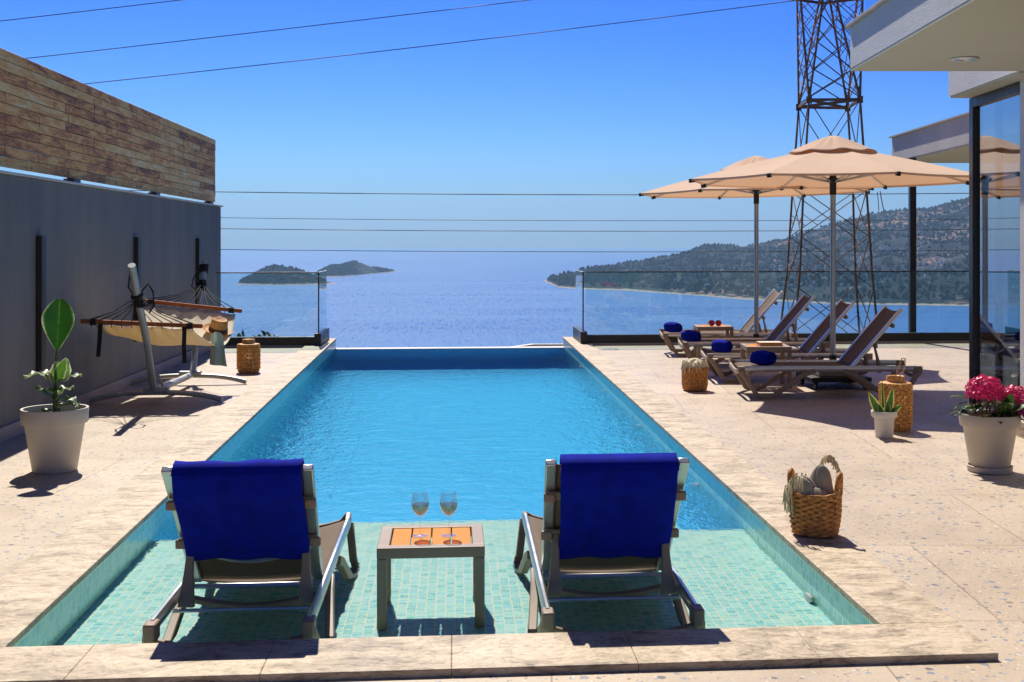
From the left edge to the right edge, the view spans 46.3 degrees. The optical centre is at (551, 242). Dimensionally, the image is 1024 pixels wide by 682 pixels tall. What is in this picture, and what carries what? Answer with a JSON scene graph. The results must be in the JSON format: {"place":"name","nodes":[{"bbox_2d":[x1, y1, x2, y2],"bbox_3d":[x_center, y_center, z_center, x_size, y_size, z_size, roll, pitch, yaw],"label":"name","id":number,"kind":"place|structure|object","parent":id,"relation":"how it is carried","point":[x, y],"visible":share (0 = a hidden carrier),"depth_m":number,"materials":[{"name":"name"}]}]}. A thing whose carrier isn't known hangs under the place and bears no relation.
{"place":"outdoors","nodes":[
{"label":"outdoors","id":0,"kind":"place"},
{"bbox_2d":[237,265,335,284],"bbox_3d":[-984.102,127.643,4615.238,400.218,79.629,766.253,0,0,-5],"label":"island","id":1,"kind":"structure","parent":0,"point":[277,283],"depth_m":4323.02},
{"bbox_2d":[239,264,325,282],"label":"scrub","id":2,"kind":"object","parent":1,"relation":"on","point":[265,277],"visible":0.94,"depth_m":4404.87,"materials":[{"name":"green plant"}]},
{"bbox_2d":[315,262,397,276],"bbox_3d":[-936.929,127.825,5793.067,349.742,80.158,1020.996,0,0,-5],"label":"island","id":3,"kind":"structure","parent":0,"point":[365,269],"depth_m":5734.24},
{"bbox_2d":[314,260,393,274],"bbox_3d":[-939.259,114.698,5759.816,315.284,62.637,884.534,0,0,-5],"label":"scrub","id":4,"kind":"object","parent":3,"relation":"on","point":[344,267],"visible":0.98,"depth_m":5492.79,"materials":[{"name":"green plant"}]},
{"bbox_2d":[0,0,969,247],"label":"sky","id":5,"kind":"structure","parent":0,"point":[635,107],"materials":[{"name":"blue"}]},
{"bbox_2d":[0,343,1023,681],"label":"deck","id":6,"kind":"structure","parent":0,"point":[928,515],"depth_m":8.19,"materials":[{"name":"stone"}]},
{"bbox_2d":[20,299,88,473],"bbox_3d":[-3.444,0.985,8.300,0.444,1.190,0.444,0,0,-5],"label":"potted plant","id":7,"kind":"object","parent":6,"relation":"on","point":[54,431],"visible":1,"depth_m":8.22,"materials":[{"name":"green plant"}]},
{"bbox_2d":[0,170,222,442],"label":"boundary wall","id":8,"kind":"structure","parent":6,"relation":"on","point":[90,232],"depth_m":11.80,"materials":[{"name":"paint"}]},
{"bbox_2d":[36,236,45,371],"bbox_3d":[-4.421,0.526,10.368,0.050,1.172,0.124,0,0,-5],"label":"wall lamp","id":9,"kind":"object","parent":8,"relation":"attached to","point":[40,299],"visible":0.99,"depth_m":10.31,"materials":[{"name":"metal"}]},
{"bbox_2d":[0,48,215,203],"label":"wooden fence","id":10,"kind":"object","parent":8,"relation":"on","point":[69,124],"visible":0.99,"depth_m":11.97,"materials":[{"name":"brown wood"}]},
{"bbox_2d":[134,237,140,341],"bbox_3d":[-4.674,0.526,13.508,0.050,1.172,0.124,0,0,-5],"label":"wall lamp","id":11,"kind":"object","parent":8,"relation":"attached to","point":[137,251],"visible":0.53,"depth_m":13.45,"materials":[{"name":"metal"}]},
{"bbox_2d":[196,238,200,303],"bbox_3d":[-4.933,0.526,16.717,0.050,1.172,0.124,0,0,-5],"label":"wall lamp","id":12,"kind":"object","parent":8,"relation":"attached to","point":[198,251],"visible":0.44,"depth_m":16.66,"materials":[{"name":"metal"}]},
{"bbox_2d":[89,260,246,402],"bbox_3d":[-3.942,0.880,12.350,1.292,1.392,3.107,0,0,-5],"label":"hammock stand","id":13,"kind":"object","parent":6,"relation":"on","point":[153,388],"visible":0.98,"depth_m":11.78,"materials":[{"name":"metal"}]},
{"bbox_2d":[80,263,241,362],"bbox_3d":[-3.885,0.696,12.429,1.135,0.919,2.934,0,0,2],"label":"hammock","id":14,"kind":"object","parent":13,"relation":"hanging from","point":[170,326],"visible":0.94,"depth_m":11.78,"materials":[{"name":"beige fabric"}]},
{"bbox_2d":[210,332,226,366],"bbox_3d":[-3.364,1.075,12.088,0.178,0.351,0.061,0,0,-5],"label":"hanging cloth","id":15,"kind":"object","parent":14,"relation":"hanging from","point":[217,355],"visible":0.99,"depth_m":12.09,"materials":[{"name":"fabric"}]},
{"bbox_2d":[203,317,233,335],"bbox_3d":[-3.501,0.870,12.602,0.323,0.133,0.323,7,15,-27],"label":"straw hat","id":16,"kind":"object","parent":14,"relation":"on","point":[218,324],"visible":0.94,"depth_m":12.54,"materials":[{"name":"beige wicker"}]},
{"bbox_2d":[236,339,260,372],"bbox_3d":[-3.683,1.375,14.551,0.290,0.402,0.290,0,0,-5],"label":"woven lantern","id":17,"kind":"object","parent":6,"relation":"on","point":[248,356],"visible":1,"depth_m":14.46,"materials":[{"name":"wicker"}]},
{"bbox_2d":[216,270,328,347],"bbox_3d":[-4.302,1.162,18.554,1.570,1.436,1.220,0,0,-5],"label":"glass fence","id":18,"kind":"object","parent":6,"relation":"on","point":[320,337],"visible":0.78,"depth_m":18.03,"materials":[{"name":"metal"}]},
{"bbox_2d":[13,340,872,676],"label":"pool","id":19,"kind":"structure","parent":6,"relation":"in","point":[65,610],"depth_m":6.72,"materials":[{"name":"tile"}]},
{"bbox_2d":[142,464,356,642],"bbox_3d":[-1.357,1.380,5.681,0.766,0.916,1.872,0,0,-5],"label":"sun lounger","id":20,"kind":"object","parent":19,"relation":"on","point":[322,559],"visible":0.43,"depth_m":5.30,"materials":[{"name":"metal"}]},
{"bbox_2d":[171,458,308,560],"bbox_3d":[-1.301,1.142,5.065,0.540,0.483,0.329,0,0,-5],"label":"towel","id":21,"kind":"object","parent":20,"relation":"on","point":[247,509],"visible":1,"depth_m":5.00,"materials":[{"name":"blue fabric"}]},
{"bbox_2d":[377,524,484,621],"bbox_3d":[-0.568,1.610,5.663,0.490,0.450,0.440,0,0,-5],"label":"side table","id":22,"kind":"object","parent":19,"relation":"on","point":[394,541],"visible":0.85,"depth_m":5.46,"materials":[{"name":"beige plastic"}]},
{"bbox_2d":[411,491,428,537],"bbox_3d":[-0.620,1.282,5.649,0.085,0.203,0.085,0,0,-5],"label":"wine glass","id":23,"kind":"object","parent":22,"relation":"on","point":[421,517],"visible":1,"depth_m":5.64,"materials":[{"name":"clear glass"}]},
{"bbox_2d":[440,491,457,536],"bbox_3d":[-0.485,1.282,5.654,0.085,0.203,0.085,0,0,-5],"label":"wine glass","id":24,"kind":"object","parent":22,"relation":"on","point":[451,515],"visible":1,"depth_m":5.65,"materials":[{"name":"clear glass"}]},
{"bbox_2d":[46,348,841,645],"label":"pool water","id":25,"kind":"structure","parent":19,"relation":"in","point":[376,438],"depth_m":7.77,"materials":[{"name":"blue liquid"}]},
{"bbox_2d":[0,337,997,681],"bbox_3d":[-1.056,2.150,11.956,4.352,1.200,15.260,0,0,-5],"label":"coping","id":26,"kind":"object","parent":19,"relation":"on","point":[910,625],"visible":0.9,"depth_m":4.69,"materials":[{"name":"stone"}]},
{"bbox_2d":[787,467,842,537],"bbox_3d":[1.398,1.373,6.353,0.290,0.337,0.206,0,0,27],"label":"tote basket","id":27,"kind":"object","parent":26,"relation":"on","point":[816,516],"visible":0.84,"depth_m":6.27,"materials":[{"name":"wicker"}]},
{"bbox_2d":[782,454,840,516],"bbox_3d":[1.388,1.295,6.356,0.361,0.312,0.208,0,0,-16],"label":"blanket","id":28,"kind":"object","parent":27,"relation":"in","point":[818,482],"visible":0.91,"depth_m":6.32,"materials":[{"name":"white fabric"}]},
{"bbox_2d":[510,344,562,346],"bbox_3d":[-0.234,2.269,21.613,0.866,0.832,2.152,0,0,41],"label":"overflow ledge","id":29,"kind":"object","parent":19,"relation":"attached to","point":[539,345],"visible":0.13,"depth_m":22.00,"materials":[{"name":"white stone"}]},
{"bbox_2d":[515,458,705,632],"bbox_3d":[0.227,1.380,5.833,0.766,0.916,1.872,0,0,-4],"label":"sun lounger","id":30,"kind":"object","parent":19,"relation":"on","point":[542,535],"visible":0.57,"depth_m":5.38,"materials":[{"name":"beige plastic"}]},
{"bbox_2d":[559,453,678,559],"bbox_3d":[0.283,1.164,5.231,0.515,0.525,0.372,0,0,-5],"label":"towel","id":31,"kind":"object","parent":30,"relation":"on","point":[614,505],"visible":0.99,"depth_m":5.17,"materials":[{"name":"blue fabric"}]},
{"bbox_2d":[681,367,707,390],"bbox_3d":[1.530,1.450,12.800,0.273,0.251,0.273,0,0,-16],"label":"woven basket","id":32,"kind":"object","parent":6,"relation":"on","point":[692,380],"visible":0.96,"depth_m":12.68,"materials":[{"name":"wicker"}]},
{"bbox_2d":[681,358,708,374],"bbox_3d":[1.538,1.318,12.802,0.306,0.172,0.283,0,0,-16],"label":"throw","id":33,"kind":"object","parent":32,"relation":"on","point":[696,363],"visible":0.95,"depth_m":12.72,"materials":[{"name":"beige fabric"}]},
{"bbox_2d":[693,325,733,358],"bbox_3d":[2.200,1.355,16.300,0.490,0.450,0.440,0,0,0],"label":"side table","id":34,"kind":"object","parent":6,"relation":"on","point":[696,349],"visible":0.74,"depth_m":16.08,"materials":[{"name":"beige wood"}]},
{"bbox_2d":[707,320,721,325],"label":"sunglasses","id":35,"kind":"object","parent":34,"relation":"on","point":[717,322],"visible":1,"depth_m":16.18,"materials":[{"name":"red plastic"}]},
{"bbox_2d":[659,289,797,356],"bbox_3d":[2.484,1.125,16.960,1.872,0.916,0.766,0,0,0],"label":"sun lounger","id":36,"kind":"object","parent":6,"relation":"on","point":[746,330],"visible":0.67,"depth_m":16.66,"materials":[{"name":"beige wood"}]},
{"bbox_2d":[664,322,682,331],"bbox_3d":[1.723,1.200,16.953,0.174,0.159,0.245,0,0,-43],"label":"rolled towel","id":37,"kind":"object","parent":36,"relation":"on","point":[673,327],"visible":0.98,"depth_m":16.89,"materials":[{"name":"blue fabric"}]},
{"bbox_2d":[677,294,829,367],"bbox_3d":[2.589,1.125,15.410,1.872,0.916,0.766,0,0,0],"label":"sun lounger","id":38,"kind":"object","parent":6,"relation":"on","point":[790,318],"visible":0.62,"depth_m":15.46,"materials":[{"name":"brown wood"}]},
{"bbox_2d":[681,330,700,341],"bbox_3d":[1.793,1.200,15.363,0.244,0.159,0.174,0,0,41],"label":"rolled towel","id":39,"kind":"object","parent":38,"relation":"on","point":[690,335],"visible":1,"depth_m":15.30,"materials":[{"name":"blue fabric"}]},
{"bbox_2d":[639,156,873,359],"bbox_3d":[2.770,0.202,16.200,3.030,2.757,3.030,0,0,13],"label":"parasol","id":40,"kind":"object","parent":6,"relation":"on","point":[685,189],"visible":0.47,"depth_m":16.18,"materials":[{"name":"fabric"}]},
{"bbox_2d":[877,191,883,210],"bbox_3d":[4.425,-0.560,16.100,0.094,0.261,0.025,0,0,-5],"label":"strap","id":41,"kind":"object","parent":40,"relation":"hanging from","point":[881,201],"visible":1,"depth_m":16.10,"materials":[{"name":"white plastic"}]},
{"bbox_2d":[740,343,791,387],"bbox_3d":[2.360,1.355,13.200,0.490,0.450,0.440,0,0,0],"label":"side table","id":42,"kind":"object","parent":6,"relation":"on","point":[747,347],"visible":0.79,"depth_m":12.98,"materials":[{"name":"beige wood"}]},
{"bbox_2d":[756,341,782,345],"bbox_3d":[2.397,1.111,13.170,0.255,0.039,0.180,0,0,-3],"label":"book","id":43,"kind":"object","parent":42,"relation":"on","point":[769,343],"visible":1,"depth_m":13.09,"materials":[{"name":"white paper"}]},
{"bbox_2d":[573,270,968,344],"bbox_3d":[5.621,1.162,19.355,10.480,1.436,1.220,0,0,-5],"label":"glass fence","id":44,"kind":"object","parent":6,"relation":"on","point":[580,335],"visible":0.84,"depth_m":18.72,"materials":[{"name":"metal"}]},
{"bbox_2d":[700,299,872,382],"bbox_3d":[2.694,1.125,13.860,1.872,0.916,0.766,0,0,0],"label":"sun lounger","id":45,"kind":"object","parent":6,"relation":"on","point":[808,349],"visible":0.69,"depth_m":13.80,"materials":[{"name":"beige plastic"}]},
{"bbox_2d":[711,339,732,352],"bbox_3d":[1.973,1.200,13.863,0.174,0.159,0.244,0,0,-43],"label":"rolled towel","id":46,"kind":"object","parent":45,"relation":"on","point":[721,346],"visible":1,"depth_m":13.79,"materials":[{"name":"blue fabric"}]},
{"bbox_2d":[729,305,922,398],"bbox_3d":[2.824,1.125,12.460,1.872,0.916,0.766,0,0,0],"label":"sun lounger","id":47,"kind":"object","parent":6,"relation":"on","point":[869,336],"visible":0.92,"depth_m":12.21,"materials":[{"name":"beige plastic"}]},
{"bbox_2d":[750,350,776,365],"bbox_3d":[2.203,1.200,12.463,0.244,0.159,0.174,0,0,44],"label":"rolled towel","id":48,"kind":"object","parent":47,"relation":"on","point":[763,357],"visible":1,"depth_m":12.40,"materials":[{"name":"blue fabric"}]},
{"bbox_2d":[689,135,968,388],"bbox_3d":[3.090,0.202,13.150,3.030,2.757,3.030,0,0,13],"label":"parasol","id":49,"kind":"object","parent":6,"relation":"on","point":[832,163],"visible":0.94,"depth_m":12.87,"materials":[{"name":"fabric"}]},
{"bbox_2d":[868,382,902,438],"bbox_3d":[2.689,1.345,9.715,0.237,0.469,0.212,0,0,-22],"label":"potted plant","id":50,"kind":"object","parent":6,"relation":"on","point":[883,415],"visible":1,"depth_m":9.69,"materials":[{"name":"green plant"}]},
{"bbox_2d":[878,358,912,430],"bbox_3d":[2.900,1.273,10.100,0.290,0.605,0.290,0,0,-5],"label":"woven lantern","id":51,"kind":"object","parent":6,"relation":"on","point":[902,388],"visible":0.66,"depth_m":10.00,"materials":[{"name":"wicker"}]},
{"bbox_2d":[889,112,968,332],"bbox_3d":[8.860,-0.113,16.325,6.280,3.385,8.250,0,0,0],"label":"veranda","id":52,"kind":"object","parent":6,"relation":"on","point":[945,140],"visible":0.54,"depth_m":19.08,"materials":[{"name":"paint"}]},
{"bbox_2d":[845,0,1023,438],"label":"house","id":53,"kind":"structure","parent":6,"relation":"on","point":[912,35],"depth_m":10.11,"materials":[{"name":"paint"}]},
{"bbox_2d":[951,56,979,61],"bbox_3d":[3.050,-1.355,8.830,0.204,0.011,0.204,0,0,0],"label":"downlight","id":54,"kind":"object","parent":53,"relation":"attached to","point":[964,58],"visible":1,"depth_m":8.82,"materials":[{"name":"metal"}]},
{"bbox_2d":[969,82,1019,409],"bbox_3d":[3.924,0.120,10.550,0.070,2.920,1.220,0,0,0],"label":"door","id":55,"kind":"structure","parent":53,"relation":"in","point":[994,116],"depth_m":10.59,"materials":[{"name":"metal"}]},
{"bbox_2d":[948,374,1023,474],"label":"potted plant","id":56,"kind":"object","parent":6,"relation":"on","point":[990,435],"visible":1,"depth_m":8.15,"materials":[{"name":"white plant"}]},
{"bbox_2d":[128,190,968,194],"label":"power line","id":57,"kind":"object","parent":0,"point":[525,194],"visible":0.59,"depth_m":59.98,"materials":[{"name":"black metal"}]},
{"bbox_2d":[221,248,968,347],"bbox_3d":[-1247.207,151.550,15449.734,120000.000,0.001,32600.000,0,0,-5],"label":"sea","id":58,"kind":"structure","parent":0,"point":[463,299],"depth_m":2931.59,"materials":[{"name":"blue liquid"}]},
{"bbox_2d":[221,249,968,251],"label":"power line","id":59,"kind":"object","parent":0,"point":[575,251],"visible":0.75,"depth_m":62.99,"materials":[{"name":"black metal"}]},
{"bbox_2d":[221,217,968,220],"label":"power line","id":60,"kind":"object","parent":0,"point":[614,220],"visible":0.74,"depth_m":60.99,"materials":[{"name":"black metal"}]},
{"bbox_2d":[221,228,968,231],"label":"power line","id":61,"kind":"object","parent":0,"point":[625,231],"visible":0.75,"depth_m":61.99,"materials":[{"name":"black metal"}]},
{"bbox_2d":[544,197,968,305],"bbox_3d":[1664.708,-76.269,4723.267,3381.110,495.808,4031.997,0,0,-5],"label":"headland","id":62,"kind":"structure","parent":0,"point":[899,243],"depth_m":3697.02,"materials":[{"name":"green plant"}]},
{"bbox_2d":[547,196,968,298],"bbox_3d":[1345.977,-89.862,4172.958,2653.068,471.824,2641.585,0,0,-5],"label":"woodland","id":63,"kind":"object","parent":62,"relation":"on","point":[564,278],"visible":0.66,"depth_m":3979.15,"materials":[{"name":"green plant"}]},
{"bbox_2d":[704,228,963,293],"bbox_3d":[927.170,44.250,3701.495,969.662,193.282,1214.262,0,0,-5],"label":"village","id":64,"kind":"object","parent":62,"relation":"on","point":[942,260],"visible":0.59,"depth_m":3504.07,"materials":[{"name":"white"}]},
{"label":"hillside","id":65,"kind":"structure","parent":0,"visible":0},
{"bbox_2d":[237,329,252,336],"bbox_3d":[-9.319,5.660,37.915,2.077,5.774,1.753,0,0,-5],"label":"tree","id":66,"kind":"object","parent":65,"relation":"on","point":[239,335],"visible":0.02,"depth_m":38.15,"materials":[{"name":"green plant"}]},
{"bbox_2d":[253,330,276,336],"bbox_3d":[-7.893,5.279,33.998,1.687,5.655,1.484,0,0,-5],"label":"tree","id":67,"kind":"object","parent":65,"relation":"on","point":[264,333],"visible":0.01,"depth_m":33.79,"materials":[{"name":"green plant"}]},
{"bbox_2d":[780,0,876,332],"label":"pylon","id":68,"kind":"object","parent":65,"relation":"on","point":[821,102],"visible":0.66,"depth_m":71.38,"materials":[{"name":"metal"}]},
{"bbox_2d":[1,0,179,20],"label":"power line","id":69,"kind":"object","parent":68,"relation":"attached to","point":[90,10],"visible":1,"depth_m":70.98,"materials":[{"name":"black metal"}]},
{"bbox_2d":[25,0,527,58],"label":"power line","id":70,"kind":"object","parent":68,"relation":"attached to","point":[277,29],"visible":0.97,"depth_m":70.98,"materials":[{"name":"black metal"}]},
{"bbox_2d":[85,0,798,83],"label":"power line","id":71,"kind":"object","parent":68,"relation":"attached to","point":[440,44],"visible":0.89,"depth_m":70.98,"materials":[{"name":"black metal"}]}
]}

